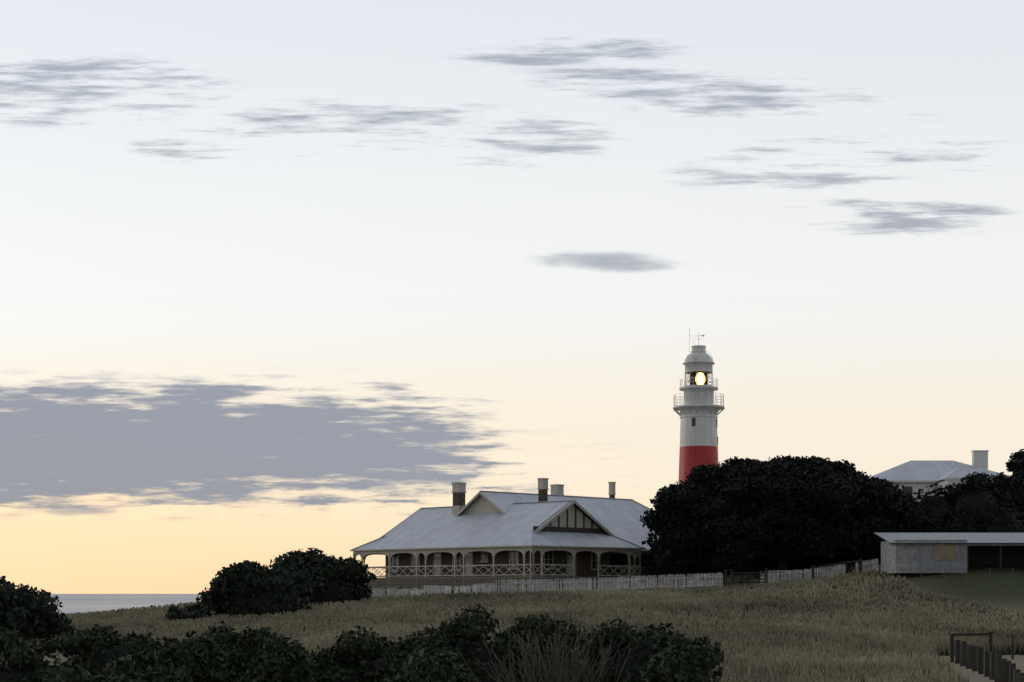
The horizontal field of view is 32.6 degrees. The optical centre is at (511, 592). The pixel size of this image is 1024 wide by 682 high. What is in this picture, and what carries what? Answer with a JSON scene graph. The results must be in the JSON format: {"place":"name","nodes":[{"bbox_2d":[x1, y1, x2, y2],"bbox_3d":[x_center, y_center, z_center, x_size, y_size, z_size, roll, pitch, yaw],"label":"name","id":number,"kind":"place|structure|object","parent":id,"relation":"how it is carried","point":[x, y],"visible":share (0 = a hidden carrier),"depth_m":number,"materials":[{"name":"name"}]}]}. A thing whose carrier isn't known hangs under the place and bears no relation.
{"place":"outdoors","nodes":[
{"label":"outdoors","id":0,"kind":"place"},
{"bbox_2d":[37,594,200,612],"bbox_3d":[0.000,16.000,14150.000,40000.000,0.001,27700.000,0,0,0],"label":"sea water","id":1,"kind":"structure","parent":0,"point":[76,603],"depth_m":3419.49,"materials":[{"name":"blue liquid"}]},
{"bbox_2d":[0,0,1023,593],"label":"sky","id":2,"kind":"structure","parent":0,"point":[277,277],"materials":[{"name":"white"}]},
{"bbox_2d":[385,547,649,577],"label":"homestead brick walls","id":3,"kind":"structure","parent":0,"point":[583,563],"depth_m":158.33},
{"bbox_2d":[353,491,657,550],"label":"house roof","id":4,"kind":"structure","parent":3,"relation":"on","point":[445,527],"depth_m":161.93,"materials":[{"name":"grey metal"}]},
{"bbox_2d":[411,495,473,544],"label":"pipe","id":5,"kind":"object","parent":4,"relation":"attached to","point":[412,523],"visible":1,"depth_m":161.87,"materials":[{"name":"grey metal"}]},
{"bbox_2d":[351,491,649,549],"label":"homestead ridge caps","id":6,"kind":"object","parent":4,"relation":"on","point":[533,539],"visible":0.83,"depth_m":165.21,"materials":[{"name":"grey metal"}]},
{"bbox_2d":[451,478,615,513],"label":"chimneys","id":7,"kind":"object","parent":4,"relation":"on","point":[458,490],"visible":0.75,"depth_m":165.42,"materials":[{"name":"grey brick"}]},
{"bbox_2d":[459,494,607,533],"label":"gable","id":8,"kind":"structure","parent":4,"relation":"attached to","point":[599,529],"depth_m":157.03,"materials":[{"name":"brown wood"}]},
{"bbox_2d":[391,550,652,576],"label":"windows","id":9,"kind":"structure","parent":3,"relation":"in","point":[468,560],"depth_m":158.96,"materials":[{"name":"black glass"}]},
{"bbox_2d":[391,551,632,576],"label":"homestead window glass","id":10,"kind":"object","parent":9,"relation":"in","point":[513,554],"visible":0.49,"depth_m":158.85,"materials":[{"name":"black glass"}]},
{"bbox_2d":[59,564,1023,681],"bbox_3d":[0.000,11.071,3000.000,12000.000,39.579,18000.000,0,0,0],"label":"ground","id":11,"kind":"structure","parent":0,"point":[1006,592],"depth_m":129.14,"materials":[{"name":"green plant"}]},
{"bbox_2d":[0,576,76,640],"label":"shrub","id":12,"kind":"object","parent":11,"relation":"on","point":[25,611],"visible":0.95,"depth_m":110.09,"materials":[{"name":"green plant"}]},
{"bbox_2d":[0,626,85,681],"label":"scrub","id":13,"kind":"object","parent":11,"relation":"on","point":[24,662],"visible":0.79,"depth_m":43.34,"materials":[{"name":"green plant"}]},
{"bbox_2d":[54,624,147,676],"bbox_3d":[-10.882,2.511,46.032,3.804,3.385,2.965,0,0,0],"label":"scrub","id":14,"kind":"object","parent":11,"relation":"on","point":[94,650],"visible":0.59,"depth_m":45.52,"materials":[{"name":"green plant"}]},
{"bbox_2d":[37,656,192,681],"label":"scrub","id":15,"kind":"object","parent":11,"relation":"on","point":[120,670],"visible":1,"depth_m":31.77,"materials":[{"name":"green plant"}]},
{"bbox_2d":[112,630,240,681],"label":"scrub","id":16,"kind":"object","parent":11,"relation":"on","point":[200,658],"visible":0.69,"depth_m":41.55,"materials":[{"name":"green plant"}]},
{"bbox_2d":[165,603,214,620],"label":"shrub","id":17,"kind":"object","parent":11,"relation":"on","point":[197,611],"visible":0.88,"depth_m":125.48,"materials":[{"name":"green plant"}]},
{"bbox_2d":[204,621,283,679],"bbox_3d":[-7.280,2.392,45.045,2.927,3.335,2.865,0,0,-41],"label":"scrub","id":18,"kind":"object","parent":11,"relation":"on","point":[244,650],"visible":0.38,"depth_m":44.57,"materials":[{"name":"green plant"}]},
{"bbox_2d":[196,560,312,616],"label":"shrub","id":19,"kind":"object","parent":11,"relation":"on","point":[244,587],"visible":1,"depth_m":128.48,"materials":[{"name":"green plant"}]},
{"bbox_2d":[232,634,322,681],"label":"scrub","id":20,"kind":"object","parent":11,"relation":"on","point":[284,661],"visible":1,"depth_m":39.55,"materials":[{"name":"green plant"}]},
{"bbox_2d":[265,549,342,574],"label":"shrub","id":21,"kind":"object","parent":11,"relation":"on","point":[289,559],"visible":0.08,"depth_m":186.34,"materials":[{"name":"green plant"}]},
{"bbox_2d":[278,547,376,604],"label":"shrub","id":22,"kind":"object","parent":11,"relation":"on","point":[333,579],"visible":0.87,"depth_m":136.40,"materials":[{"name":"green plant"}]},
{"bbox_2d":[309,625,403,681],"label":"scrub","id":23,"kind":"object","parent":11,"relation":"on","point":[358,659],"visible":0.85,"depth_m":40.56,"materials":[{"name":"green plant"}]},
{"bbox_2d":[381,635,451,677],"bbox_3d":[-2.575,2.569,42.906,2.669,3.078,2.501,0,0,0],"label":"scrub","id":24,"kind":"object","parent":11,"relation":"on","point":[403,649],"visible":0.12,"depth_m":42.94,"materials":[{"name":"green plant"}]},
{"bbox_2d":[383,648,483,681],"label":"scrub","id":25,"kind":"object","parent":11,"relation":"on","point":[426,666],"visible":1,"depth_m":33.65,"materials":[{"name":"green plant"}]},
{"bbox_2d":[60,559,880,617],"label":"grass tufts","id":26,"kind":"object","parent":11,"relation":"on","point":[151,608],"depth_m":153.50,"materials":[{"name":"plant"}]},
{"bbox_2d":[409,604,538,681],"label":"scrub","id":27,"kind":"object","parent":11,"relation":"on","point":[464,632],"visible":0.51,"depth_m":46.42,"materials":[{"name":"green plant"}]},
{"bbox_2d":[350,491,651,578],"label":"house trim","id":28,"kind":"structure","parent":11,"relation":"on","point":[481,503],"depth_m":157.53,"materials":[{"name":"beige wood"}]},
{"bbox_2d":[365,576,641,592],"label":"veranda floor","id":29,"kind":"structure","parent":11,"relation":"on","point":[396,580],"depth_m":156.28,"materials":[{"name":"grey wood"}]},
{"bbox_2d":[368,580,638,588],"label":"veranda base","id":30,"kind":"object","parent":11,"relation":"on","point":[462,582],"visible":0.11,"depth_m":158.19,"materials":[{"name":"grey stone"}]},
{"bbox_2d":[0,626,1023,681],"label":"grass tufts","id":31,"kind":"object","parent":11,"relation":"on","point":[778,655],"visible":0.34,"depth_m":81.02,"materials":[{"name":"green plant"}]},
{"bbox_2d":[31,569,1023,644],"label":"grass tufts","id":32,"kind":"object","parent":11,"relation":"on","point":[778,604],"visible":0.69,"depth_m":119.23,"materials":[{"name":"plant"}]},
{"bbox_2d":[495,614,586,681],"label":"scrub","id":33,"kind":"object","parent":11,"relation":"on","point":[547,626],"visible":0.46,"depth_m":47.22,"materials":[{"name":"green plant"}]},
{"bbox_2d":[456,610,651,681],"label":"dry twig shrub","id":34,"kind":"object","parent":11,"relation":"on","point":[560,677],"visible":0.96,"depth_m":37.80,"materials":[{"name":"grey plant"}]},
{"bbox_2d":[563,625,635,681],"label":"scrub","id":35,"kind":"object","parent":11,"relation":"on","point":[582,655],"visible":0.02,"depth_m":43.78,"materials":[{"name":"green plant"}]},
{"bbox_2d":[371,559,878,596],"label":"picket fence","id":36,"kind":"object","parent":11,"relation":"on","point":[589,581],"visible":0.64,"depth_m":146.07,"materials":[{"name":"paint"}]},
{"bbox_2d":[570,618,686,681],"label":"scrub","id":37,"kind":"object","parent":11,"relation":"on","point":[654,640],"visible":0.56,"depth_m":38.52,"materials":[{"name":"green plant"}]},
{"bbox_2d":[633,635,725,681],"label":"scrub","id":38,"kind":"object","parent":11,"relation":"on","point":[689,660],"visible":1,"depth_m":35.77,"materials":[{"name":"green plant"}]},
{"bbox_2d":[673,345,724,483],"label":"lighthouse tower","id":39,"kind":"structure","parent":11,"relation":"on","point":[698,444],"depth_m":188.47,"materials":[{"name":"white paint"}]},
{"bbox_2d":[689,372,707,384],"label":"lighthouse lens housing","id":40,"kind":"object","parent":39,"relation":"attached to","point":[694,376],"visible":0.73,"depth_m":189.35,"materials":[{"name":"glass"}]},
{"bbox_2d":[697,373,704,384],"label":"lighthouse lamp","id":41,"kind":"object","parent":40,"relation":"in","point":[700,377],"depth_m":188.75,"materials":[{"name":"yellow glass"}]},
{"bbox_2d":[674,335,723,405],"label":"lighthouse vane rails","id":42,"kind":"object","parent":39,"relation":"attached to","point":[711,382],"visible":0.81,"depth_m":188.52,"materials":[{"name":"white metal"}]},
{"bbox_2d":[692,418,717,467],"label":"lighthouse windows","id":43,"kind":"structure","parent":39,"relation":"in","point":[693,421],"depth_m":188.15,"materials":[{"name":"black glass"}]},
{"bbox_2d":[643,545,847,580],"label":"hedge","id":44,"kind":"object","parent":11,"relation":"on","point":[662,565],"visible":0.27,"depth_m":164.54,"materials":[{"name":"green plant"}]},
{"bbox_2d":[639,455,950,578],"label":"cypress tree","id":45,"kind":"object","parent":11,"relation":"on","point":[802,508],"depth_m":151.11,"materials":[{"name":"green plant"}]},
{"bbox_2d":[725,558,1023,681],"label":"timber gate and posts","id":46,"kind":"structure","parent":11,"relation":"on","point":[991,665],"depth_m":75.67,"materials":[{"name":"wood"}]},
{"bbox_2d":[841,449,1023,567],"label":"hill trees","id":47,"kind":"object","parent":11,"relation":"on","point":[978,503],"visible":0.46,"depth_m":159.33,"materials":[{"name":"green plant"}]},
{"bbox_2d":[888,450,992,500],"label":"house walls","id":48,"kind":"structure","parent":11,"relation":"on","point":[979,458],"depth_m":175.35,"materials":[{"name":"white paint"}]},
{"bbox_2d":[902,486,911,496],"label":"house windows","id":49,"kind":"structure","parent":48,"relation":"in","point":[908,490],"depth_m":175.31,"materials":[{"name":"black glass"}]},
{"bbox_2d":[869,460,1009,480],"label":"house roof","id":50,"kind":"structure","parent":48,"relation":"on","point":[937,470],"depth_m":177.28,"materials":[{"name":"grey metal"}]},
{"bbox_2d":[881,540,1023,573],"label":"shed walls","id":51,"kind":"structure","parent":11,"relation":"on","point":[899,558],"depth_m":135.00,"materials":[{"name":"grey metal"}]},
{"bbox_2d":[875,533,1023,542],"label":"shed roof","id":52,"kind":"structure","parent":51,"relation":"on","point":[988,537],"depth_m":137.78,"materials":[{"name":"grey metal"}]},
{"bbox_2d":[69,568,1023,630],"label":"wire fence","id":53,"kind":"object","parent":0,"point":[730,588],"visible":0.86,"depth_m":129.97,"materials":[{"name":"grey metal"}]},
{"bbox_2d":[968,546,1023,567],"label":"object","id":54,"kind":"object","parent":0,"point":[1012,556],"depth_m":140.18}
]}

